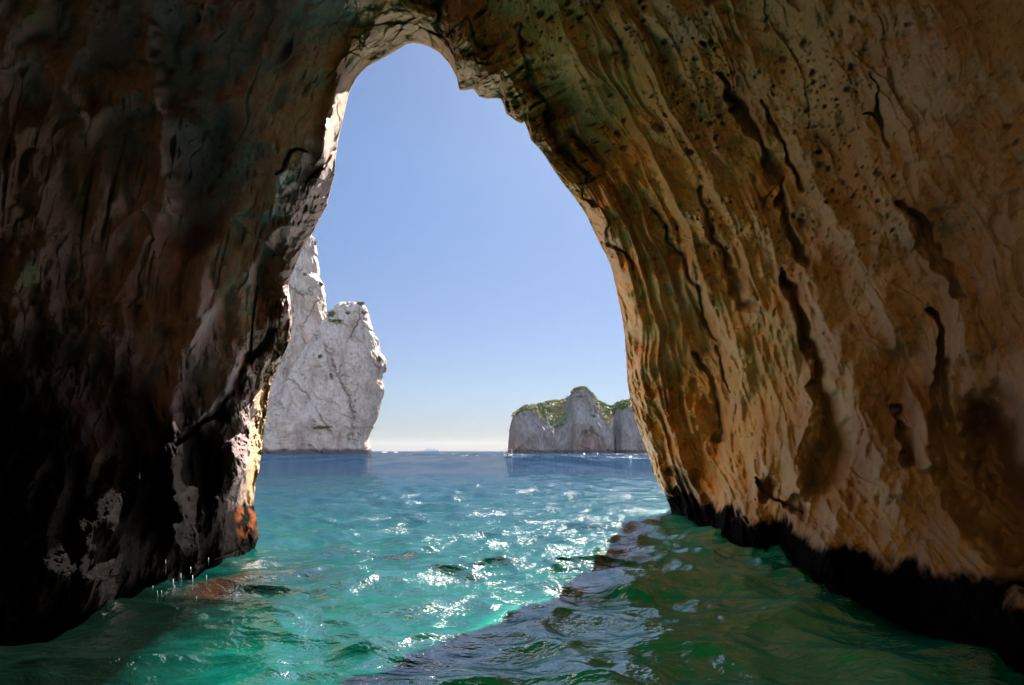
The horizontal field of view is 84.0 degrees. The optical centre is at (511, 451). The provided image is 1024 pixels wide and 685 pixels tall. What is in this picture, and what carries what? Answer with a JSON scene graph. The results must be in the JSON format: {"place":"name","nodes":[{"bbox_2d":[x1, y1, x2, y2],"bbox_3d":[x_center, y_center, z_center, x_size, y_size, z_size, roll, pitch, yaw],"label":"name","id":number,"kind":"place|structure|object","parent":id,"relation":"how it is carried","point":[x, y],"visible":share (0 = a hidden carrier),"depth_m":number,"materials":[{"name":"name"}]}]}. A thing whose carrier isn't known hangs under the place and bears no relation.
{"place":"outdoors","nodes":[
{"label":"outdoors","id":0,"kind":"place"},
{"bbox_2d":[311,43,629,450],"label":"sky","id":1,"kind":"structure","parent":0,"point":[488,291],"materials":[{"name":"blue"}]},
{"bbox_2d":[0,0,1023,673],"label":"cave","id":2,"kind":"structure","parent":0,"point":[806,218],"depth_m":7.60,"materials":[{"name":"stone"}]},
{"bbox_2d":[157,557,208,601],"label":"dripping water","id":3,"kind":"structure","parent":2,"relation":"attached to","point":[173,586],"depth_m":6.52,"materials":[{"name":"white liquid"}]},
{"bbox_2d":[0,451,1023,684],"bbox_3d":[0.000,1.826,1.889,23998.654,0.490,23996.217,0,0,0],"label":"sea","id":4,"kind":"structure","parent":0,"point":[435,568],"depth_m":6.73,"materials":[{"name":"liquid"}]},
{"bbox_2d":[261,235,386,453],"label":"sea stack","id":5,"kind":"object","parent":4,"relation":"in","point":[307,392],"visible":0.71,"depth_m":385.31,"materials":[{"name":"grey stone"}]},
{"bbox_2d":[312,425,332,428],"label":"shrub","id":6,"kind":"object","parent":5,"relation":"on","point":[320,427],"visible":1,"depth_m":374.79,"materials":[{"name":"green plant"}]},
{"bbox_2d":[324,311,334,316],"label":"shrub","id":7,"kind":"object","parent":5,"relation":"on","point":[332,313],"visible":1,"depth_m":390.63,"materials":[{"name":"green plant"}]},
{"bbox_2d":[327,319,343,322],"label":"shrub","id":8,"kind":"object","parent":5,"relation":"on","point":[338,320],"visible":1,"depth_m":387.89,"materials":[{"name":"green plant"}]},
{"bbox_2d":[423,448,438,450],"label":"cruise ship","id":9,"kind":"object","parent":4,"relation":"on","point":[428,449],"visible":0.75,"depth_m":8287.50,"materials":[{"name":"white paint"}]},
{"bbox_2d":[504,449,512,456],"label":"motor boat","id":10,"kind":"object","parent":4,"relation":"on","point":[507,455],"visible":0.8,"depth_m":175.97,"materials":[{"name":"white paint"}]},
{"bbox_2d":[508,389,647,452],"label":"rock islet","id":11,"kind":"object","parent":4,"relation":"in","point":[581,430],"visible":0.67,"depth_m":479.85,"materials":[{"name":"grey stone"}]},
{"bbox_2d":[508,385,631,430],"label":"green scrub","id":12,"kind":"object","parent":11,"relation":"on","point":[602,404],"visible":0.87,"depth_m":494.17,"materials":[{"name":"green plant"}]}
]}

